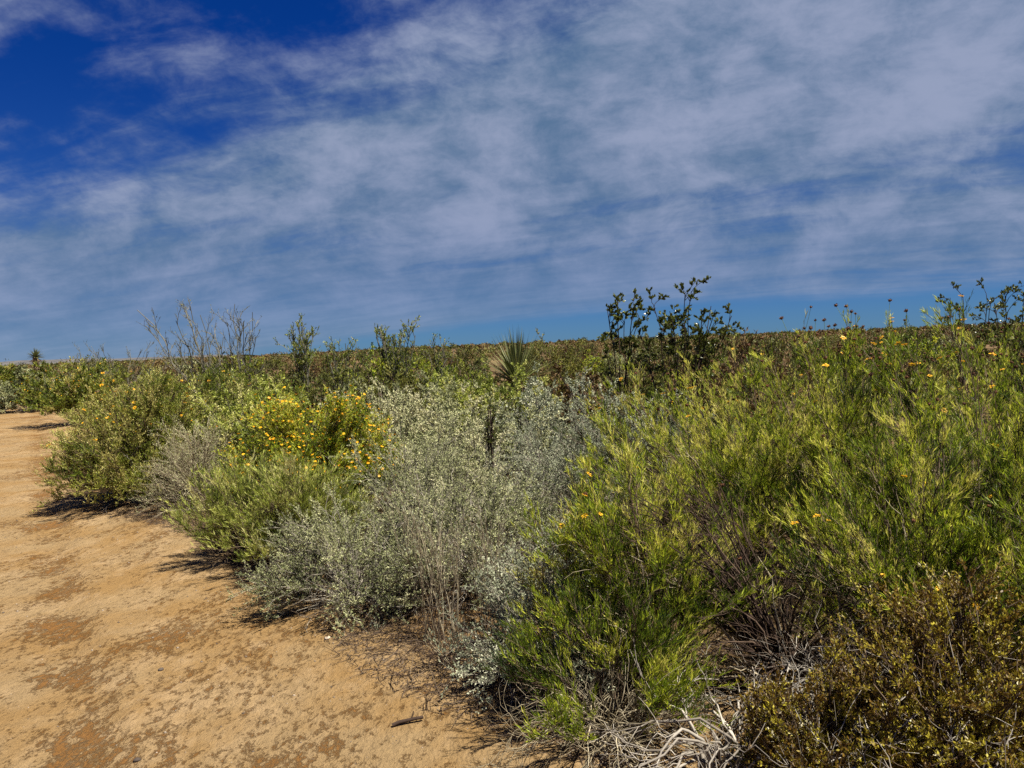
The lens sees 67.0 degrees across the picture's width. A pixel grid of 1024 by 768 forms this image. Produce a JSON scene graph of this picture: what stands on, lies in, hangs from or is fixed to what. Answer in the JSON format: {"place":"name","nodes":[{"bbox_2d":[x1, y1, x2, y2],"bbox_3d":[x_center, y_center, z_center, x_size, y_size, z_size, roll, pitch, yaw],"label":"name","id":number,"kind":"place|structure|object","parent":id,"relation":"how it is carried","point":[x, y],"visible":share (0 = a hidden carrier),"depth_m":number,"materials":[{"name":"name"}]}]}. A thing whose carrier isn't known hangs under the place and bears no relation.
{"place":"outdoors","nodes":[
{"label":"outdoors","id":0,"kind":"place"},
{"bbox_2d":[0,354,260,365],"bbox_3d":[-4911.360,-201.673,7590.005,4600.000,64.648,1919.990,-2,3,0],"label":"hills","id":1,"kind":"structure","parent":0,"point":[47,361],"depth_m":7325.52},
{"bbox_2d":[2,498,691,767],"bbox_3d":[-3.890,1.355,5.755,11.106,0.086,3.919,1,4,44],"label":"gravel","id":2,"kind":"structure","parent":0,"point":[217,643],"depth_m":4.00,"materials":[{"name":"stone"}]},
{"bbox_2d":[477,400,499,479],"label":"creosote bush","id":3,"kind":"object","parent":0,"point":[491,436],"visible":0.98,"depth_m":6.72,"materials":[{"name":"green plant"}]},
{"bbox_2d":[0,325,1023,767],"bbox_3d":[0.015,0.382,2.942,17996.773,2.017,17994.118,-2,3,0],"label":"ground","id":4,"kind":"structure","parent":0,"point":[110,699],"depth_m":3.72,"materials":[{"name":"brown soil"}]},
{"bbox_2d":[0,362,45,401],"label":"mixed green shrub","id":5,"kind":"object","parent":4,"relation":"on","point":[8,374],"visible":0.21,"depth_m":30.78,"materials":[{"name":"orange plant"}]},
{"bbox_2d":[0,365,69,413],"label":"silver shrub","id":6,"kind":"object","parent":4,"relation":"on","point":[8,394],"visible":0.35,"depth_m":24.30,"materials":[{"name":"grey plant"}]},
{"bbox_2d":[27,348,43,378],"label":"yucca tree","id":7,"kind":"object","parent":4,"relation":"on","point":[35,356],"visible":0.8,"depth_m":41.85,"materials":[{"name":"green plant"}]},
{"bbox_2d":[10,356,138,425],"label":"mixed green shrub","id":8,"kind":"object","parent":4,"relation":"on","point":[51,399],"visible":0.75,"depth_m":17.99,"materials":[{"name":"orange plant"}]},
{"bbox_2d":[83,341,169,407],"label":"bare shrub","id":9,"kind":"object","parent":4,"relation":"on","point":[134,379],"visible":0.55,"depth_m":21.51,"materials":[{"name":"brown plant"}]},
{"bbox_2d":[29,363,231,513],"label":"mixed green shrub","id":10,"kind":"object","parent":4,"relation":"on","point":[127,442],"visible":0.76,"depth_m":7.81,"materials":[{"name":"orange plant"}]},
{"bbox_2d":[137,298,233,397],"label":"bare shrub","id":11,"kind":"object","parent":4,"relation":"on","point":[201,357],"visible":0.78,"depth_m":12.02,"materials":[{"name":"grey plant"}]},
{"bbox_2d":[126,409,257,523],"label":"grey shrub","id":12,"kind":"object","parent":4,"relation":"on","point":[181,466],"visible":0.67,"depth_m":7.32,"materials":[{"name":"plant"}]},
{"bbox_2d":[131,360,281,469],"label":"mixed green shrub","id":13,"kind":"object","parent":4,"relation":"on","point":[210,383],"visible":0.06,"depth_m":9.02,"materials":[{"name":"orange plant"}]},
{"bbox_2d":[184,348,270,386],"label":"creosote bush","id":14,"kind":"object","parent":4,"relation":"on","point":[260,372],"visible":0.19,"depth_m":25.29,"materials":[{"name":"green plant"}]},
{"bbox_2d":[211,304,264,395],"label":"bare shrub","id":15,"kind":"object","parent":4,"relation":"on","point":[239,339],"visible":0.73,"depth_m":12.78,"materials":[{"name":"grey plant"}]},
{"bbox_2d":[160,444,322,574],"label":"goldeneye shrub","id":16,"kind":"object","parent":4,"relation":"on","point":[217,504],"visible":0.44,"depth_m":5.47,"materials":[{"name":"green plant"}]},
{"bbox_2d":[172,367,315,492],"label":"silver shrub","id":17,"kind":"object","parent":4,"relation":"on","point":[240,409],"visible":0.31,"depth_m":7.91,"materials":[{"name":"grey plant"}]},
{"bbox_2d":[217,355,320,425],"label":"olive shrub","id":18,"kind":"object","parent":4,"relation":"on","point":[286,389],"visible":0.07,"depth_m":11.42,"materials":[{"name":"green plant"}]},
{"bbox_2d":[264,362,296,384],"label":"creosote bush","id":19,"kind":"object","parent":4,"relation":"on","point":[273,374],"visible":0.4,"depth_m":30.66,"materials":[{"name":"green plant"}]},
{"bbox_2d":[188,443,379,579],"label":"goldeneye shrub","id":20,"kind":"object","parent":4,"relation":"on","point":[284,494],"visible":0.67,"depth_m":5.18,"materials":[{"name":"green plant"}]},
{"bbox_2d":[273,313,321,406],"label":"bare shrub","id":21,"kind":"object","parent":4,"relation":"on","point":[304,346],"visible":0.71,"depth_m":13.25,"materials":[{"name":"green plant"}]},
{"bbox_2d":[207,384,419,520],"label":"orange flower shrub","id":22,"kind":"object","parent":4,"relation":"on","point":[297,434],"visible":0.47,"depth_m":6.27,"materials":[{"name":"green plant"}]},
{"bbox_2d":[289,356,342,381],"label":"rusty shrub","id":23,"kind":"object","parent":4,"relation":"on","point":[322,368],"visible":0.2,"depth_m":34.94,"materials":[{"name":"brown plant"}]},
{"bbox_2d":[273,356,380,433],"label":"olive shrub","id":24,"kind":"object","parent":4,"relation":"on","point":[313,391],"visible":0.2,"depth_m":12.28,"materials":[{"name":"green plant"}]},
{"bbox_2d":[317,336,372,397],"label":"bare shrub","id":25,"kind":"object","parent":4,"relation":"on","point":[335,367],"visible":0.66,"depth_m":13.55,"materials":[{"name":"green plant"}]},
{"bbox_2d":[225,476,468,638],"bbox_3d":[-0.965,1.004,4.613,1.416,0.869,1.302,-1,3,25],"label":"silver shrub","id":26,"kind":"object","parent":4,"relation":"on","point":[355,555],"visible":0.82,"depth_m":4.38,"materials":[{"name":"grey plant"}]},
{"bbox_2d":[340,342,418,400],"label":"mixed green shrub","id":27,"kind":"object","parent":4,"relation":"on","point":[380,363],"visible":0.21,"depth_m":21.50,"materials":[{"name":"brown plant"}]},
{"bbox_2d":[348,363,412,407],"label":"creosote bush","id":28,"kind":"object","parent":4,"relation":"on","point":[369,381],"visible":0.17,"depth_m":15.66,"materials":[{"name":"green plant"}]},
{"bbox_2d":[374,315,422,389],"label":"bare shrub","id":29,"kind":"object","parent":4,"relation":"on","point":[383,354],"visible":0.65,"depth_m":13.98,"materials":[{"name":"green plant"}]},
{"bbox_2d":[311,376,487,478],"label":"silver shrub","id":30,"kind":"object","parent":4,"relation":"on","point":[400,409],"visible":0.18,"depth_m":8.65,"materials":[{"name":"grey plant"}]},
{"bbox_2d":[359,358,445,425],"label":"olive shrub","id":31,"kind":"object","parent":4,"relation":"on","point":[405,380],"visible":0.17,"depth_m":12.67,"materials":[{"name":"green plant"}]},
{"bbox_2d":[392,711,423,726],"bbox_3d":[-0.415,1.329,3.069,0.126,0.048,0.017,-3,3,-15],"label":"fallen stick","id":32,"kind":"object","parent":4,"relation":"on","point":[402,721],"visible":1,"depth_m":3.07,"materials":[{"name":"wood"}]},
{"bbox_2d":[368,503,475,656],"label":"dry stalks","id":33,"kind":"object","parent":4,"relation":"on","point":[436,559],"visible":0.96,"depth_m":3.84,"materials":[{"name":"grey plant"}]},
{"bbox_2d":[370,480,473,616],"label":"dry stalks","id":34,"kind":"object","parent":4,"relation":"on","point":[409,551],"visible":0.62,"depth_m":4.26,"materials":[{"name":"grey plant"}]},
{"bbox_2d":[321,408,525,561],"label":"silver shrub","id":35,"kind":"object","parent":4,"relation":"on","point":[445,458],"visible":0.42,"depth_m":5.64,"materials":[{"name":"grey plant"}]},
{"bbox_2d":[407,333,455,394],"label":"bare shrub","id":36,"kind":"object","parent":4,"relation":"on","point":[438,360],"visible":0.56,"depth_m":15.07,"materials":[{"name":"green plant"}]},
{"bbox_2d":[395,602,494,685],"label":"dry seedling","id":37,"kind":"object","parent":4,"relation":"on","point":[445,659],"visible":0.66,"depth_m":3.55,"materials":[{"name":"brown plant"}]},
{"bbox_2d":[365,370,525,465],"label":"silver shrub","id":38,"kind":"object","parent":4,"relation":"on","point":[449,399],"visible":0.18,"depth_m":9.38,"materials":[{"name":"grey plant"}]},
{"bbox_2d":[414,357,482,389],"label":"mixed green shrub","id":39,"kind":"object","parent":4,"relation":"on","point":[447,368],"visible":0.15,"depth_m":20.09,"materials":[{"name":"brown plant"}]},
{"bbox_2d":[326,447,587,617],"bbox_3d":[-0.222,0.853,4.719,1.769,0.985,1.749,-2,3,0],"label":"silver shrub","id":40,"kind":"object","parent":4,"relation":"on","point":[490,505],"visible":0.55,"depth_m":4.53,"materials":[{"name":"grey plant"}]},
{"bbox_2d":[421,360,505,415],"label":"olive shrub","id":41,"kind":"object","parent":4,"relation":"on","point":[461,378],"visible":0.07,"depth_m":12.92,"materials":[{"name":"green plant"}]},
{"bbox_2d":[443,344,483,368],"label":"creosote bush","id":42,"kind":"object","parent":4,"relation":"on","point":[458,354],"visible":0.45,"depth_m":46.68,"materials":[{"name":"green plant"}]},
{"bbox_2d":[428,356,500,391],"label":"creosote bush","id":43,"kind":"object","parent":4,"relation":"on","point":[460,368],"visible":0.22,"depth_m":17.82,"materials":[{"name":"green plant"}]},
{"bbox_2d":[435,496,521,630],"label":"dry stalks","id":44,"kind":"object","parent":4,"relation":"on","point":[486,555],"visible":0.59,"depth_m":3.93,"materials":[{"name":"grey plant"}]},
{"bbox_2d":[378,392,588,508],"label":"silver shrub","id":45,"kind":"object","parent":4,"relation":"on","point":[506,445],"visible":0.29,"depth_m":7.10,"materials":[{"name":"grey plant"}]},
{"bbox_2d":[95,491,888,767],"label":"debris","id":46,"kind":"object","parent":4,"relation":"on","point":[347,642],"visible":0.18,"depth_m":3.63,"materials":[{"name":"brown plant"}]},
{"bbox_2d":[419,355,573,463],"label":"silver shrub","id":47,"kind":"object","parent":4,"relation":"on","point":[503,389],"visible":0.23,"depth_m":10.14,"materials":[{"name":"grey plant"}]},
{"bbox_2d":[0,321,1023,375],"bbox_3d":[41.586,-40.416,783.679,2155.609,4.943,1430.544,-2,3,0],"label":"shrubbery","id":48,"kind":"object","parent":4,"relation":"on","point":[819,331],"visible":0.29,"depth_m":151.55,"materials":[{"name":"green plant"}]},
{"bbox_2d":[507,399,529,474],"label":"creosote bush","id":49,"kind":"object","parent":4,"relation":"on","point":[520,424],"visible":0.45,"depth_m":6.76,"materials":[{"name":"green plant"}]},
{"bbox_2d":[475,325,564,415],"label":"sotol plant","id":50,"kind":"object","parent":4,"relation":"on","point":[516,352],"visible":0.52,"depth_m":11.93,"materials":[{"name":"green plant"}]},
{"bbox_2d":[487,366,561,413],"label":"rusty shrub","id":51,"kind":"object","parent":4,"relation":"on","point":[498,384],"visible":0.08,"depth_m":14.22,"materials":[{"name":"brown plant"}]},
{"bbox_2d":[433,513,660,713],"bbox_3d":[0.165,0.947,3.458,1.046,0.829,1.113,-2,3,0],"label":"silver shrub","id":52,"kind":"object","parent":4,"relation":"on","point":[499,599],"visible":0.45,"depth_m":3.34,"materials":[{"name":"grey plant"}]},
{"bbox_2d":[522,329,595,403],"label":"olive shrub","id":53,"kind":"object","parent":4,"relation":"on","point":[571,352],"visible":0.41,"depth_m":16.54,"materials":[{"name":"green plant"}]},
{"bbox_2d":[466,361,659,477],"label":"silver shrub","id":54,"kind":"object","parent":4,"relation":"on","point":[547,396],"visible":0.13,"depth_m":8.54,"materials":[{"name":"grey plant"}]},
{"bbox_2d":[542,342,590,365],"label":"rusty shrub","id":55,"kind":"object","parent":4,"relation":"on","point":[565,350],"visible":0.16,"depth_m":35.87,"materials":[{"name":"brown plant"}]},
{"bbox_2d":[547,371,604,406],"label":"rusty shrub","id":56,"kind":"object","parent":4,"relation":"on","point":[584,398],"visible":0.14,"depth_m":16.65,"materials":[{"name":"brown plant"}]},
{"bbox_2d":[458,400,694,544],"bbox_3d":[0.454,0.683,5.729,1.778,1.132,1.747,-2,3,0],"label":"silver shrub","id":57,"kind":"object","parent":4,"relation":"on","point":[552,477],"visible":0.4,"depth_m":5.55,"materials":[{"name":"grey plant"}]},
{"bbox_2d":[559,348,611,382],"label":"mixed green shrub","id":58,"kind":"object","parent":4,"relation":"on","point":[592,364],"visible":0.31,"depth_m":27.87,"materials":[{"name":"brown plant"}]},
{"bbox_2d":[548,363,644,443],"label":"creosote bush","id":59,"kind":"object","parent":4,"relation":"on","point":[594,377],"visible":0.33,"depth_m":7.36,"materials":[{"name":"green plant"}]},
{"bbox_2d":[459,640,735,767],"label":"dead brush","id":60,"kind":"object","parent":4,"relation":"on","point":[598,741],"visible":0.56,"depth_m":2.73,"materials":[{"name":"white plant"}]},
{"bbox_2d":[470,558,752,767],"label":"goldeneye shrub","id":61,"kind":"object","parent":4,"relation":"on","point":[657,662],"visible":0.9,"depth_m":2.81,"materials":[{"name":"green plant"}]},
{"bbox_2d":[534,377,713,507],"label":"silver shrub","id":62,"kind":"object","parent":4,"relation":"on","point":[672,423],"visible":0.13,"depth_m":6.92,"materials":[{"name":"grey plant"}]},
{"bbox_2d":[597,288,650,416],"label":"creosote bush","id":63,"kind":"object","parent":4,"relation":"on","point":[614,335],"visible":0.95,"depth_m":8.70,"materials":[{"name":"green plant"}]},
{"bbox_2d":[578,351,685,421],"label":"olive shrub","id":64,"kind":"object","parent":4,"relation":"on","point":[644,387],"visible":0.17,"depth_m":10.51,"materials":[{"name":"green plant"}]},
{"bbox_2d":[606,357,689,395],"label":"rusty shrub","id":65,"kind":"object","parent":4,"relation":"on","point":[654,373],"visible":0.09,"depth_m":15.83,"materials":[{"name":"brown plant"}]},
{"bbox_2d":[501,422,795,722],"bbox_3d":[0.526,0.772,3.241,1.171,1.216,1.092,-3,3,-19],"label":"goldeneye shrub","id":66,"kind":"object","parent":4,"relation":"on","point":[593,528],"visible":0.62,"depth_m":3.10,"materials":[{"name":"green plant"}]},
{"bbox_2d":[626,333,688,371],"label":"creosote bush","id":67,"kind":"object","parent":4,"relation":"on","point":[653,343],"visible":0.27,"depth_m":25.27,"materials":[{"name":"green plant"}]},
{"bbox_2d":[635,343,691,382],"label":"creosote bush","id":68,"kind":"object","parent":4,"relation":"on","point":[657,351],"visible":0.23,"depth_m":19.42,"materials":[{"name":"green plant"}]},
{"bbox_2d":[624,276,743,464],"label":"creosote bush","id":69,"kind":"object","parent":4,"relation":"on","point":[702,347],"visible":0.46,"depth_m":8.42,"materials":[{"name":"green plant"}]},
{"bbox_2d":[664,350,766,401],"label":"rusty shrub","id":70,"kind":"object","parent":4,"relation":"on","point":[756,393],"visible":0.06,"depth_m":13.32,"materials":[{"name":"brown plant"}]},
{"bbox_2d":[553,351,884,585],"bbox_3d":[1.296,0.524,4.728,2.094,1.511,1.886,-2,3,0],"label":"goldeneye shrub","id":71,"kind":"object","parent":4,"relation":"on","point":[698,435],"visible":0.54,"depth_m":4.59,"materials":[{"name":"green plant"}]},
{"bbox_2d":[686,332,777,392],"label":"creosote bush","id":72,"kind":"object","parent":4,"relation":"on","point":[736,352],"visible":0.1,"depth_m":16.15,"materials":[{"name":"green plant"}]},
{"bbox_2d":[573,438,897,714],"bbox_3d":[0.973,0.804,3.195,1.480,1.240,1.252,-2,3,0],"label":"dead shrub","id":73,"kind":"object","parent":4,"relation":"on","point":[758,629],"visible":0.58,"depth_m":3.08,"materials":[{"name":"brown plant"}]},
{"bbox_2d":[668,327,803,452],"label":"olive shrub","id":74,"kind":"object","parent":4,"relation":"on","point":[741,352],"visible":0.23,"depth_m":9.54,"materials":[{"name":"green plant"}]},
{"bbox_2d":[717,333,780,379],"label":"creosote bush","id":75,"kind":"object","parent":4,"relation":"on","point":[768,347],"visible":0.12,"depth_m":18.31,"materials":[{"name":"green plant"}]},
{"bbox_2d":[586,631,913,767],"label":"dead brush","id":76,"kind":"object","parent":4,"relation":"on","point":[706,751],"visible":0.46,"depth_m":2.55,"materials":[{"name":"white plant"}]},
{"bbox_2d":[650,336,892,517],"bbox_3d":[2.038,0.398,6.189,1.866,1.594,1.916,-2,3,0],"label":"goldeneye shrub","id":77,"kind":"object","parent":4,"relation":"on","point":[757,391],"visible":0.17,"depth_m":6.16,"materials":[{"name":"green plant"}]},
{"bbox_2d":[751,332,826,379],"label":"creosote bush","id":78,"kind":"object","parent":4,"relation":"on","point":[777,347],"visible":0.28,"depth_m":21.59,"materials":[{"name":"green plant"}]},
{"bbox_2d":[783,359,841,402],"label":"creosote bush","id":79,"kind":"object","parent":4,"relation":"on","point":[804,383],"visible":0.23,"depth_m":16.24,"materials":[{"name":"green plant"}]},
{"bbox_2d":[703,599,953,758],"bbox_3d":[1.248,1.020,2.777,0.968,0.484,1.001,-4,3,-29],"label":"dead brush","id":80,"kind":"object","parent":4,"relation":"on","point":[804,669],"visible":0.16,"depth_m":2.84,"materials":[{"name":"grey plant"}]},
{"bbox_2d":[724,629,949,767],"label":"rusty shrub","id":81,"kind":"object","parent":4,"relation":"on","point":[790,729],"visible":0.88,"depth_m":2.35,"materials":[{"name":"brown plant"}]},
{"bbox_2d":[786,360,925,426],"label":"shrub","id":82,"kind":"object","parent":4,"relation":"on","point":[857,389],"visible":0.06,"depth_m":10.61,"materials":[{"name":"green plant"}]},
{"bbox_2d":[692,299,1023,589],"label":"goldeneye shrub","id":83,"kind":"object","parent":4,"relation":"on","point":[847,408],"visible":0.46,"depth_m":4.22,"materials":[{"name":"green plant"}]},
{"bbox_2d":[814,351,932,404],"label":"creosote bush","id":84,"kind":"object","parent":4,"relation":"on","point":[923,370],"visible":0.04,"depth_m":12.38,"materials":[{"name":"green plant"}]},
{"bbox_2d":[860,334,907,369],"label":"creosote bush","id":85,"kind":"object","parent":4,"relation":"on","point":[872,350],"visible":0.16,"depth_m":24.52,"materials":[{"name":"green plant"}]},
{"bbox_2d":[752,406,1023,686],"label":"goldeneye shrub","id":86,"kind":"object","parent":4,"relation":"on","point":[850,537],"visible":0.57,"depth_m":3.09,"materials":[{"name":"green plant"}]},
{"bbox_2d":[769,680,1022,767],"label":"dead brush","id":87,"kind":"object","parent":4,"relation":"on","point":[896,742],"visible":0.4,"depth_m":2.18,"materials":[{"name":"white plant"}]},
{"bbox_2d":[804,553,1023,767],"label":"rusty shrub","id":88,"kind":"object","parent":4,"relation":"on","point":[965,692],"visible":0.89,"depth_m":2.31,"materials":[{"name":"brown plant"}]},
{"bbox_2d":[893,347,945,375],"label":"creosote bush","id":89,"kind":"object","parent":4,"relation":"on","point":[925,358],"visible":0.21,"depth_m":19.70,"materials":[{"name":"green plant"}]},
{"bbox_2d":[818,291,1023,646],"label":"goldeneye shrub","id":90,"kind":"object","parent":4,"relation":"on","point":[935,424],"visible":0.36,"depth_m":3.62,"materials":[{"name":"green plant"}]},
{"bbox_2d":[903,328,945,348],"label":"creosote bush","id":91,"kind":"object","parent":4,"relation":"on","point":[920,335],"visible":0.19,"depth_m":34.16,"materials":[{"name":"green plant"}]},
{"bbox_2d":[882,332,967,370],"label":"mixed green shrub","id":92,"kind":"object","parent":4,"relation":"on","point":[933,342],"visible":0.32,"depth_m":22.37,"materials":[{"name":"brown plant"}]},
{"bbox_2d":[831,317,1023,546],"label":"goldeneye shrub","id":93,"kind":"object","parent":4,"relation":"on","point":[1007,382],"visible":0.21,"depth_m":5.01,"materials":[{"name":"green plant"}]},
{"bbox_2d":[902,365,983,426],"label":"creosote bush","id":94,"kind":"object","parent":4,"relation":"on","point":[950,368],"visible":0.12,"depth_m":11.03,"materials":[{"name":"green plant"}]},
{"bbox_2d":[924,338,974,370],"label":"mixed green shrub","id":95,"kind":"object","parent":4,"relation":"on","point":[935,354],"visible":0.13,"depth_m":23.55,"materials":[{"name":"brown plant"}]},
{"bbox_2d":[920,327,986,360],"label":"grey shrub","id":96,"kind":"object","parent":4,"relation":"on","point":[940,341],"visible":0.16,"depth_m":29.97,"materials":[{"name":"brown plant"}]},
{"bbox_2d":[932,350,998,385],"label":"creosote bush","id":97,"kind":"object","parent":4,"relation":"on","point":[946,365],"visible":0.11,"depth_m":18.47,"materials":[{"name":"green plant"}]},
{"bbox_2d":[920,366,1017,403],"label":"rusty shrub","id":98,"kind":"object","parent":4,"relation":"on","point":[961,381],"visible":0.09,"depth_m":14.00,"materials":[{"name":"green plant"}]},
{"bbox_2d":[933,277,1009,402],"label":"creosote bush","id":99,"kind":"object","parent":4,"relation":"on","point":[990,300],"visible":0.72,"depth_m":8.72,"materials":[{"name":"green plant"}]},
{"bbox_2d":[930,368,1023,658],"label":"goldeneye shrub","id":100,"kind":"object","parent":4,"relation":"on","point":[1010,513],"visible":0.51,"depth_m":2.83,"materials":[{"name":"green plant"}]},
{"bbox_2d":[973,280,1023,416],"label":"creosote bush","id":101,"kind":"object","parent":4,"relation":"on","point":[1002,304],"visible":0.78,"depth_m":8.79,"materials":[{"name":"green plant"}]},
{"bbox_2d":[973,328,1023,413],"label":"creosote bush","id":102,"kind":"object","parent":4,"relation":"on","point":[1011,350],"visible":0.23,"depth_m":11.99,"materials":[{"name":"green plant"}]},
{"bbox_2d":[0,0,1023,361],"label":"sky","id":103,"kind":"structure","parent":0,"point":[477,170],"materials":[{"name":"blue"}]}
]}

